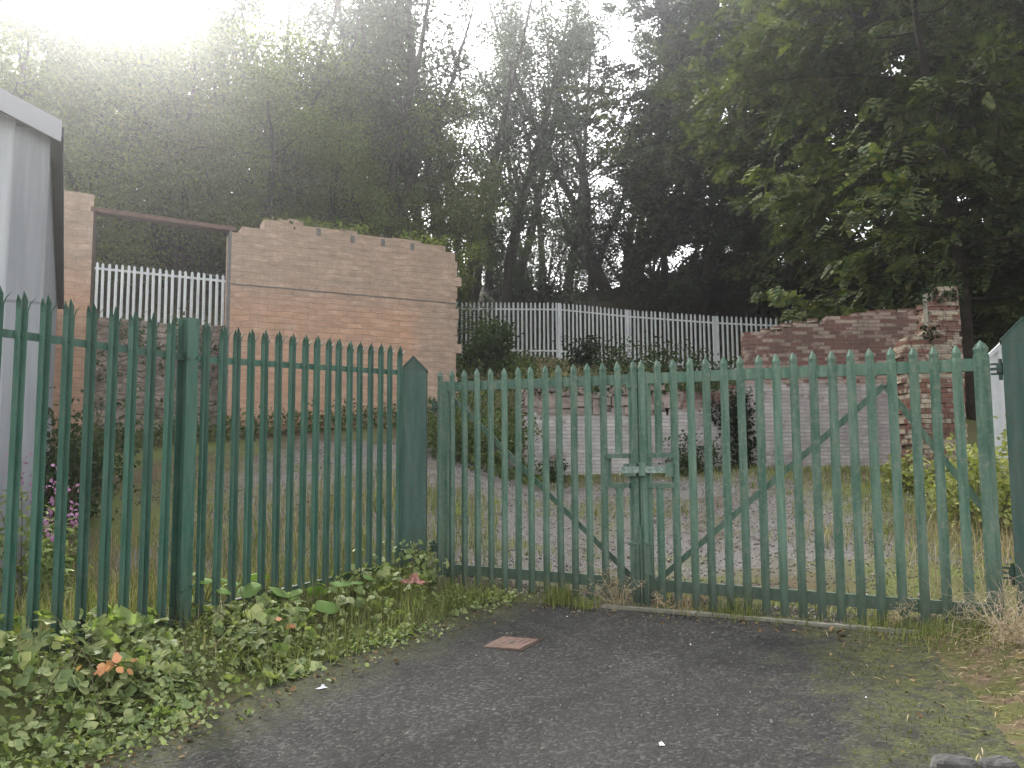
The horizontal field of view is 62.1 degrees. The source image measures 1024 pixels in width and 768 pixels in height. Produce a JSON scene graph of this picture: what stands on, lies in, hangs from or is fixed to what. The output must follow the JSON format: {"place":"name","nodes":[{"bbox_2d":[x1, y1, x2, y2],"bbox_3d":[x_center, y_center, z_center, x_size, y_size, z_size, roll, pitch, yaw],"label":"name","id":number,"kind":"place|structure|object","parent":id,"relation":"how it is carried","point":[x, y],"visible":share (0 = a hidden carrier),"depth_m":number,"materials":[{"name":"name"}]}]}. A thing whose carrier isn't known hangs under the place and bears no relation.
{"place":"outdoors","nodes":[
{"label":"outdoors","id":0,"kind":"place"},
{"bbox_2d":[1,0,982,291],"label":"sky","id":1,"kind":"structure","parent":0,"point":[617,49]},
{"bbox_2d":[0,231,1023,767],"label":"ground","id":2,"kind":"structure","parent":0,"point":[990,691],"depth_m":10.19,"materials":[{"name":"gravel"}]},
{"bbox_2d":[0,452,32,603],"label":"flowering weed","id":3,"kind":"object","parent":2,"relation":"on","point":[19,569],"visible":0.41,"depth_m":6.92,"materials":[{"name":"green plant"}]},
{"bbox_2d":[0,88,63,603],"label":"grey shed","id":4,"kind":"structure","parent":2,"relation":"on","point":[31,201],"depth_m":7.35,"materials":[{"name":"white metal"}]},
{"bbox_2d":[22,509,73,601],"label":"flowering weed","id":5,"kind":"object","parent":2,"relation":"on","point":[47,571],"visible":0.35,"depth_m":6.72,"materials":[{"name":"green plant"}]},
{"bbox_2d":[18,464,79,608],"bbox_3d":[-3.784,1.239,6.987,0.441,1.165,0.642,4,-7,-36],"label":"flowering weed","id":6,"kind":"object","parent":2,"relation":"on","point":[50,526],"visible":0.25,"depth_m":6.96,"materials":[{"name":"green plant"}]},
{"bbox_2d":[0,0,137,190],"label":"bushy tree","id":7,"kind":"object","parent":2,"relation":"on","point":[4,3],"visible":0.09,"depth_m":27.71,"materials":[{"name":"green plant"}]},
{"bbox_2d":[45,423,140,495],"bbox_3d":[-6.061,1.140,12.425,1.593,1.294,1.618,0,-5,0],"label":"yard bush","id":8,"kind":"object","parent":2,"relation":"on","point":[94,453],"visible":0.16,"depth_m":12.21,"materials":[{"name":"green plant"}]},
{"bbox_2d":[1,0,185,188],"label":"bushy tree","id":9,"kind":"object","parent":2,"relation":"on","point":[114,11],"visible":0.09,"depth_m":29.67,"materials":[{"name":"green plant"}]},
{"bbox_2d":[0,0,214,186],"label":"bushy tree","id":10,"kind":"object","parent":2,"relation":"on","point":[31,55],"visible":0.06,"depth_m":30.20,"materials":[{"name":"green plant"}]},
{"bbox_2d":[43,381,174,528],"bbox_3d":[-5.429,1.016,10.591,2.073,2.157,1.976,3,-6,-32],"label":"yard bush","id":11,"kind":"object","parent":2,"relation":"on","point":[73,466],"visible":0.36,"depth_m":10.45,"materials":[{"name":"green plant"}]},
{"bbox_2d":[0,0,254,250],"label":"bushy tree","id":12,"kind":"object","parent":2,"relation":"on","point":[32,26],"visible":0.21,"depth_m":25.61,"materials":[{"name":"green plant"}]},
{"bbox_2d":[22,27,250,308],"bbox_3d":[-11.651,-5.985,27.226,6.904,8.500,8.749,0,-5,-6],"label":"bushy tree","id":13,"kind":"object","parent":2,"relation":"on","point":[117,255],"visible":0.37,"depth_m":24.98,"materials":[{"name":"green plant"}]},
{"bbox_2d":[44,0,251,227],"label":"bushy tree","id":14,"kind":"object","parent":2,"relation":"on","point":[189,22],"visible":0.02,"depth_m":30.79,"materials":[{"name":"green plant"}]},
{"bbox_2d":[94,317,223,434],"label":"rubble wall","id":15,"kind":"structure","parent":2,"relation":"on","point":[102,334],"depth_m":17.50,"materials":[{"name":"stone"}]},
{"bbox_2d":[94,262,225,325],"bbox_3d":[-9.428,-1.828,20.594,5.638,2.762,0.095,0,-5,0],"label":"galvanised fence","id":16,"kind":"object","parent":2,"relation":"on","point":[159,274],"visible":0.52,"depth_m":20.60,"materials":[{"name":"metal"}]},
{"bbox_2d":[13,580,316,720],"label":"verge grass","id":17,"kind":"structure","parent":2,"relation":"on","point":[152,641],"depth_m":5.61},
{"bbox_2d":[37,0,314,300],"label":"bushy tree","id":18,"kind":"object","parent":2,"relation":"on","point":[135,64],"visible":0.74,"depth_m":24.88,"materials":[{"name":"green plant"}]},
{"bbox_2d":[37,0,324,168],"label":"bushy tree","id":19,"kind":"object","parent":2,"relation":"on","point":[256,13],"visible":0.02,"depth_m":32.88,"materials":[{"name":"green plant"}]},
{"bbox_2d":[0,474,395,629],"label":"dry grass","id":20,"kind":"structure","parent":2,"relation":"on","point":[155,556],"depth_m":8.84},
{"bbox_2d":[0,286,405,659],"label":"palisade fence","id":21,"kind":"object","parent":2,"relation":"on","point":[187,357],"visible":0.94,"depth_m":6.17,"materials":[{"name":"metal"}]},
{"bbox_2d":[91,65,342,269],"bbox_3d":[-8.705,-5.657,26.337,7.608,7.392,6.003,2,-6,-19],"label":"bushy tree","id":22,"kind":"object","parent":2,"relation":"on","point":[211,208],"visible":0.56,"depth_m":25.09,"materials":[{"name":"green plant"}]},
{"bbox_2d":[149,0,303,196],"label":"slender tree","id":23,"kind":"object","parent":2,"relation":"on","point":[238,9],"visible":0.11,"depth_m":31.71,"materials":[{"name":"green plant"}]},
{"bbox_2d":[14,550,441,728],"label":"bramble canes","id":24,"kind":"object","parent":2,"relation":"on","point":[49,688],"visible":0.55,"depth_m":5.57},
{"bbox_2d":[0,561,485,767],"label":"bramble","id":25,"kind":"object","parent":2,"relation":"on","point":[121,618],"visible":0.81,"depth_m":5.21,"materials":[{"name":"green plant"}]},
{"bbox_2d":[0,464,501,647],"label":"rough grass","id":26,"kind":"structure","parent":2,"relation":"on","point":[90,595],"depth_m":9.01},
{"bbox_2d":[51,187,461,447],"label":"brick wall","id":27,"kind":"structure","parent":2,"relation":"on","point":[287,280],"depth_m":18.14,"materials":[{"name":"brick"}]},
{"bbox_2d":[253,210,454,245],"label":"wall top weeds","id":28,"kind":"object","parent":27,"relation":"on","point":[360,228],"depth_m":18.95,"materials":[{"name":"green plant"}]},
{"bbox_2d":[0,584,530,767],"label":"creeping weeds","id":29,"kind":"object","parent":2,"relation":"on","point":[50,712],"visible":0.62,"depth_m":5.03,"materials":[{"name":"green plant"}]},
{"bbox_2d":[51,391,482,448],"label":"wall foot weeds","id":30,"kind":"object","parent":2,"relation":"on","point":[256,425],"depth_m":16.92,"materials":[{"name":"green plant"}]},
{"bbox_2d":[141,8,406,264],"bbox_3d":[-8.593,-7.605,28.433,7.861,8.675,7.704,-4,-7,35],"label":"bushy tree","id":31,"kind":"object","parent":2,"relation":"on","point":[224,48],"visible":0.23,"depth_m":27.66,"materials":[{"name":"green plant"}]},
{"bbox_2d":[193,0,370,216],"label":"slender tree","id":32,"kind":"object","parent":2,"relation":"on","point":[313,7],"visible":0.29,"depth_m":30.67,"materials":[{"name":"green plant"}]},
{"bbox_2d":[178,24,385,219],"bbox_3d":[-8.643,-9.095,32.039,8.084,7.854,6.378,3,-6,-28],"label":"bushy tree","id":33,"kind":"object","parent":2,"relation":"on","point":[305,91],"visible":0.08,"depth_m":30.75,"materials":[{"name":"green plant"}]},
{"bbox_2d":[240,0,333,108],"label":"slender tree","id":34,"kind":"object","parent":2,"relation":"on","point":[294,21],"visible":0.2,"depth_m":35.18,"materials":[{"name":"green plant"}]},
{"bbox_2d":[186,62,400,254],"bbox_3d":[-7.365,-6.212,27.787,6.377,7.057,6.666,-4,-6,30],"label":"bushy tree","id":35,"kind":"object","parent":2,"relation":"on","point":[280,202],"visible":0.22,"depth_m":26.72,"materials":[{"name":"green plant"}]},
{"bbox_2d":[278,581,352,613],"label":"broad leaved weed","id":36,"kind":"object","parent":2,"relation":"on","point":[323,606],"visible":0.84,"depth_m":6.84,"materials":[{"name":"green plant"}]},
{"bbox_2d":[251,102,398,235],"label":"bushy tree","id":37,"kind":"object","parent":2,"relation":"on","point":[340,173],"visible":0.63,"depth_m":26.26,"materials":[{"name":"green plant"}]},
{"bbox_2d":[151,551,514,687],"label":"verge grass","id":38,"kind":"structure","parent":2,"relation":"on","point":[443,610],"depth_m":7.09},
{"bbox_2d":[277,39,400,226],"bbox_3d":[-6.200,-8.935,32.470,6.417,7.082,6.288,5,-7,-43],"label":"bushy tree","id":39,"kind":"object","parent":2,"relation":"on","point":[351,91],"visible":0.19,"depth_m":30.69,"materials":[{"name":"green plant"}]},
{"bbox_2d":[291,0,415,221],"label":"slender tree","id":40,"kind":"object","parent":2,"relation":"on","point":[355,31],"visible":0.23,"depth_m":32.90,"materials":[{"name":"green plant"}]},
{"bbox_2d":[291,0,425,221],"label":"slender tree","id":41,"kind":"object","parent":2,"relation":"on","point":[347,26],"visible":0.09,"depth_m":33.47,"materials":[{"name":"green plant"}]},
{"bbox_2d":[353,539,448,590],"bbox_3d":[-1.089,1.803,8.285,0.940,0.566,0.563,0,-5,0],"label":"climbing weed","id":42,"kind":"object","parent":2,"relation":"on","point":[423,562],"visible":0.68,"depth_m":8.30,"materials":[{"name":"green plant"}]},
{"bbox_2d":[338,171,486,270],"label":"bushy tree","id":43,"kind":"object","parent":2,"relation":"on","point":[381,223],"visible":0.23,"depth_m":27.07,"materials":[{"name":"green plant"}]},
{"bbox_2d":[400,356,428,576],"bbox_3d":[-1.010,1.224,8.724,0.282,3.030,0.224,0,-5,-1],"label":"gate post","id":44,"kind":"object","parent":2,"relation":"on","point":[414,462],"visible":0.67,"depth_m":8.67,"materials":[{"name":"metal"}]},
{"bbox_2d":[338,0,495,234],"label":"slender tree","id":45,"kind":"object","parent":2,"relation":"on","point":[391,13],"visible":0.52,"depth_m":31.24,"materials":[{"name":"green plant"}]},
{"bbox_2d":[357,78,487,248],"bbox_3d":[-4.120,-8.326,33.030,6.378,7.854,8.084,0,-5,-1],"label":"bushy tree","id":46,"kind":"object","parent":2,"relation":"on","point":[434,147],"visible":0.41,"depth_m":32.41,"materials":[{"name":"green plant"}]},
{"bbox_2d":[359,0,487,234],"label":"slender tree","id":47,"kind":"object","parent":2,"relation":"on","point":[455,59],"visible":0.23,"depth_m":33.91,"materials":[{"name":"green plant"}]},
{"bbox_2d":[342,0,528,237],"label":"slender tree","id":48,"kind":"object","parent":2,"relation":"on","point":[414,79],"visible":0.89,"depth_m":30.80,"materials":[{"name":"green plant"}]},
{"bbox_2d":[384,213,516,345],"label":"bushy tree","id":49,"kind":"object","parent":2,"relation":"on","point":[463,272],"visible":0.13,"depth_m":29.36,"materials":[{"name":"green plant"}]},
{"bbox_2d":[394,147,515,307],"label":"bushy tree","id":50,"kind":"object","parent":2,"relation":"on","point":[477,223],"visible":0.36,"depth_m":34.21,"materials":[{"name":"green plant"}]},
{"bbox_2d":[427,392,499,462],"bbox_3d":[-1.034,0.872,15.681,1.633,1.574,1.459,0,-5,0],"label":"bank bush","id":51,"kind":"object","parent":2,"relation":"on","point":[458,446],"visible":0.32,"depth_m":15.49,"materials":[{"name":"green plant"}]},
{"bbox_2d":[427,338,542,488],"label":"bank weeds","id":52,"kind":"object","parent":2,"relation":"on","point":[498,468],"visible":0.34,"depth_m":19.63,"materials":[{"name":"green plant"}]},
{"bbox_2d":[457,316,523,371],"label":"dark shrub","id":53,"kind":"object","parent":2,"relation":"on","point":[490,344],"visible":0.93,"depth_m":21.72,"materials":[{"name":"green plant"}]},
{"bbox_2d":[448,0,541,292],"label":"slender tree","id":54,"kind":"object","parent":2,"relation":"on","point":[488,281],"visible":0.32,"depth_m":40.44,"materials":[{"name":"green plant"}]},
{"bbox_2d":[434,0,566,326],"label":"slender tree","id":55,"kind":"object","parent":2,"relation":"on","point":[475,293],"visible":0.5,"depth_m":38.05,"materials":[{"name":"green plant"}]},
{"bbox_2d":[469,410,541,473],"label":"bank bush","id":56,"kind":"object","parent":2,"relation":"on","point":[511,448],"visible":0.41,"depth_m":16.28,"materials":[{"name":"green plant"}]},
{"bbox_2d":[485,236,553,300],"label":"understorey tree","id":57,"kind":"object","parent":2,"relation":"on","point":[519,286],"visible":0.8,"depth_m":39.42,"materials":[{"name":"green plant"}]},
{"bbox_2d":[486,14,579,290],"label":"slender tree","id":58,"kind":"object","parent":2,"relation":"on","point":[545,199],"visible":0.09,"depth_m":45.85,"materials":[{"name":"green plant"}]},
{"bbox_2d":[463,1,603,323],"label":"slender tree","id":59,"kind":"object","parent":2,"relation":"on","point":[517,227],"visible":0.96,"depth_m":38.01,"materials":[{"name":"green plant"}]},
{"bbox_2d":[429,361,640,602],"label":"palisade gate","id":60,"kind":"structure","parent":2,"relation":"on","point":[445,403],"depth_m":8.28,"materials":[{"name":"metal"}]},
{"bbox_2d":[472,0,606,284],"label":"slender tree","id":61,"kind":"object","parent":2,"relation":"on","point":[554,113],"visible":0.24,"depth_m":43.14,"materials":[{"name":"green plant"}]},
{"bbox_2d":[93,205,1014,367],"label":"undergrowth","id":62,"kind":"object","parent":2,"relation":"on","point":[547,291],"visible":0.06,"depth_m":35.10,"materials":[{"name":"green plant"}]},
{"bbox_2d":[525,212,583,291],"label":"understorey tree","id":63,"kind":"object","parent":2,"relation":"on","point":[551,252],"visible":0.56,"depth_m":43.43,"materials":[{"name":"green plant"}]},
{"bbox_2d":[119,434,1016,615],"bbox_3d":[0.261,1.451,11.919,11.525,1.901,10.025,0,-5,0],"label":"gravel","id":64,"kind":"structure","parent":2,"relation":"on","point":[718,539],"depth_m":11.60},
{"bbox_2d":[470,0,669,300],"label":"forked tree","id":65,"kind":"object","parent":2,"relation":"on","point":[601,282],"visible":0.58,"depth_m":38.81,"materials":[{"name":"green plant"}]},
{"bbox_2d":[524,0,624,291],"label":"slender tree","id":66,"kind":"object","parent":2,"relation":"on","point":[594,77],"visible":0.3,"depth_m":45.33,"materials":[{"name":"green plant"}]},
{"bbox_2d":[553,329,607,367],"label":"dark shrub","id":67,"kind":"object","parent":2,"relation":"on","point":[584,358],"visible":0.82,"depth_m":26.98,"materials":[{"name":"green plant"}]},
{"bbox_2d":[544,189,637,293],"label":"understorey tree","id":68,"kind":"object","parent":2,"relation":"on","point":[588,280],"visible":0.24,"depth_m":40.31,"materials":[{"name":"green plant"}]},
{"bbox_2d":[455,350,736,443],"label":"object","id":69,"kind":"object","parent":2,"relation":"on","point":[566,365],"visible":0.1,"depth_m":23.94,"materials":[{"name":"green plant"}]},
{"bbox_2d":[549,178,660,292],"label":"understorey tree","id":70,"kind":"object","parent":2,"relation":"on","point":[619,277],"visible":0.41,"depth_m":38.49,"materials":[{"name":"green plant"}]},
{"bbox_2d":[521,384,738,474],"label":"whitewashed wall","id":71,"kind":"structure","parent":2,"relation":"on","point":[617,464],"depth_m":17.03,"materials":[{"name":"brick"}]},
{"bbox_2d":[579,0,685,283],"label":"slender tree","id":72,"kind":"object","parent":2,"relation":"on","point":[636,48],"visible":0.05,"depth_m":43.28,"materials":[{"name":"green plant"}]},
{"bbox_2d":[537,0,738,305],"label":"dark tree","id":73,"kind":"object","parent":2,"relation":"on","point":[662,12],"visible":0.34,"depth_m":36.88,"materials":[{"name":"green plant"}]},
{"bbox_2d":[456,302,820,370],"bbox_3d":[5.099,-1.215,29.233,14.694,3.938,1.160,-2,-6,16],"label":"galvanised fence","id":74,"kind":"object","parent":2,"relation":"on","point":[715,322],"visible":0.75,"depth_m":29.93,"materials":[{"name":"metal"}]},
{"bbox_2d":[599,0,693,284],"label":"slender tree","id":75,"kind":"object","parent":2,"relation":"on","point":[687,19],"visible":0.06,"depth_m":38.87,"materials":[{"name":"green plant"}]},
{"bbox_2d":[658,429,721,476],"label":"brown bush","id":76,"kind":"object","parent":2,"relation":"on","point":[683,461],"visible":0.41,"depth_m":16.44,"materials":[{"name":"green plant"}]},
{"bbox_2d":[601,37,804,342],"bbox_3d":[8.613,-7.961,33.625,10.630,13.430,7.542,2,-6,-26],"label":"dark tree","id":77,"kind":"object","parent":2,"relation":"on","point":[702,291],"visible":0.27,"depth_m":33.00,"materials":[{"name":"green plant"}]},
{"bbox_2d":[427,462,1017,618],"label":"yard grass","id":78,"kind":"structure","parent":2,"relation":"on","point":[828,468],"depth_m":11.25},
{"bbox_2d":[555,0,896,330],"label":"overhanging tree","id":79,"kind":"object","parent":2,"relation":"on","point":[663,153],"visible":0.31,"depth_m":33.95,"materials":[{"name":"green plant"}]},
{"bbox_2d":[455,574,999,629],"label":"grass","id":80,"kind":"structure","parent":2,"relation":"on","point":[754,607],"depth_m":7.30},
{"bbox_2d":[637,0,848,308],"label":"dark tree","id":81,"kind":"object","parent":2,"relation":"on","point":[752,305],"visible":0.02,"depth_m":35.02,"materials":[{"name":"green plant"}]},
{"bbox_2d":[655,0,963,323],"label":"dark tree","id":82,"kind":"object","parent":2,"relation":"on","point":[788,283],"visible":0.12,"depth_m":31.39,"materials":[{"name":"green plant"}]},
{"bbox_2d":[741,308,917,469],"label":"ruined brick wall","id":83,"kind":"structure","parent":2,"relation":"on","point":[878,333],"depth_m":16.92,"materials":[{"name":"brick"}]},
{"bbox_2d":[699,385,756,469],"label":"ivy","id":84,"kind":"object","parent":83,"relation":"attached to","point":[734,423],"visible":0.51,"depth_m":16.72,"materials":[{"name":"green plant"}]},
{"bbox_2d":[658,0,1023,420],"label":"overhanging tree","id":85,"kind":"object","parent":2,"relation":"on","point":[839,170],"visible":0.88,"depth_m":19.75,"materials":[{"name":"green plant"}]},
{"bbox_2d":[683,0,1023,332],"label":"overhanging tree","id":86,"kind":"object","parent":2,"relation":"on","point":[727,151],"visible":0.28,"depth_m":26.29,"materials":[{"name":"green plant"}]},
{"bbox_2d":[787,493,1016,616],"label":"dry grass","id":87,"kind":"structure","parent":2,"relation":"on","point":[1003,541],"depth_m":8.71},
{"bbox_2d":[880,447,949,494],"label":"yellow bush","id":88,"kind":"object","parent":2,"relation":"on","point":[886,467],"visible":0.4,"depth_m":12.64,"materials":[{"name":"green plant"}]},
{"bbox_2d":[893,286,967,471],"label":"brick pier","id":89,"kind":"structure","parent":2,"relation":"on","point":[947,318],"depth_m":14.62,"materials":[{"name":"brick"}]},
{"bbox_2d":[910,274,976,345],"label":"pier ivy","id":90,"kind":"object","parent":89,"relation":"on","point":[953,294],"visible":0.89,"depth_m":14.69,"materials":[{"name":"green plant"}]},
{"bbox_2d":[867,0,1023,352],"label":"overhanging tree","id":91,"kind":"object","parent":2,"relation":"on","point":[1002,21],"visible":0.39,"depth_m":20.37,"materials":[{"name":"green plant"}]},
{"bbox_2d":[903,443,1003,524],"bbox_3d":[5.483,1.326,10.572,1.291,1.202,1.271,2,-6,-19],"label":"yellow bush","id":92,"kind":"object","parent":2,"relation":"on","point":[932,490],"visible":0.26,"depth_m":10.37,"materials":[{"name":"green plant"}]},
{"bbox_2d":[923,433,1012,533],"bbox_3d":[5.414,1.256,9.599,1.523,1.498,1.414,0,-5,0],"label":"yellow bush","id":93,"kind":"object","parent":2,"relation":"on","point":[1002,494],"visible":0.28,"depth_m":9.61,"materials":[{"name":"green plant"}]},
{"bbox_2d":[924,567,1023,651],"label":"dry grass clump","id":94,"kind":"object","parent":2,"relation":"on","point":[1003,611],"visible":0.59,"depth_m":5.98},
{"bbox_2d":[963,586,1023,657],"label":"dry grass clump","id":95,"kind":"object","parent":2,"relation":"on","point":[1014,638],"visible":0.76,"depth_m":5.59,"materials":[{"name":"beige plant"}]},
{"bbox_2d":[988,343,1007,467],"bbox_3d":[7.665,0.427,11.884,2.178,3.108,0.118,-1,-6,10],"label":"sheet hoarding","id":96,"kind":"object","parent":2,"relation":"on","point":[997,390],"visible":0.14,"depth_m":12.02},
{"bbox_2d":[1000,317,1023,620],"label":"gate post","id":97,"kind":"object","parent":2,"relation":"on","point":[1012,342],"visible":1,"depth_m":6.28,"materials":[{"name":"metal"}]},
{"bbox_2d":[619,340,1015,627],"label":"palisade gate","id":98,"kind":"structure","parent":97,"relation":"attached to","point":[913,367],"depth_m":6.96,"materials":[{"name":"metal"}]},
{"bbox_2d":[66,597,1023,767],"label":"road","id":99,"kind":"structure","parent":0,"point":[734,724],"depth_m":4.97,"materials":[{"name":"asphalt"}]},
{"bbox_2d":[484,636,543,651],"bbox_3d":[-0.004,1.992,6.470,0.375,0.058,0.400,-5,-4,26],"label":"drain cover","id":100,"kind":"object","parent":99,"relation":"on","point":[510,643],"visible":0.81,"depth_m":6.44,"materials":[{"name":"metal"}]},
{"bbox_2d":[84,585,1023,767],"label":"leaf litter","id":101,"kind":"object","parent":99,"relation":"on","point":[1018,656],"visible":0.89,"depth_m":5.84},
{"bbox_2d":[529,572,587,607],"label":"grass tuft","id":102,"kind":"object","parent":99,"relation":"on","point":[554,598],"visible":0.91,"depth_m":7.82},
{"bbox_2d":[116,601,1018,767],"bbox_3d":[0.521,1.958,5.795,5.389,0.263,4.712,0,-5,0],"label":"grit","id":103,"kind":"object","parent":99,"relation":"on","point":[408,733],"visible":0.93,"depth_m":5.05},
{"bbox_2d":[601,604,920,633],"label":"kerb","id":104,"kind":"structure","parent":99,"relation":"on","point":[765,619],"depth_m":6.96,"materials":[{"name":"concrete"}]},
{"bbox_2d":[755,631,1022,766],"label":"moss","id":105,"kind":"object","parent":99,"relation":"on","point":[873,691],"visible":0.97,"depth_m":4.78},
{"bbox_2d":[864,604,1019,653],"bbox_3d":[3.222,1.744,6.219,1.056,0.308,1.072,-4,-6,32],"label":"grass tuft","id":106,"kind":"object","parent":99,"relation":"on","point":[942,624],"visible":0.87,"depth_m":6.19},
{"bbox_2d":[930,753,977,767],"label":"stone","id":107,"kind":"object","parent":99,"relation":"on","point":[942,760],"visible":1,"depth_m":3.90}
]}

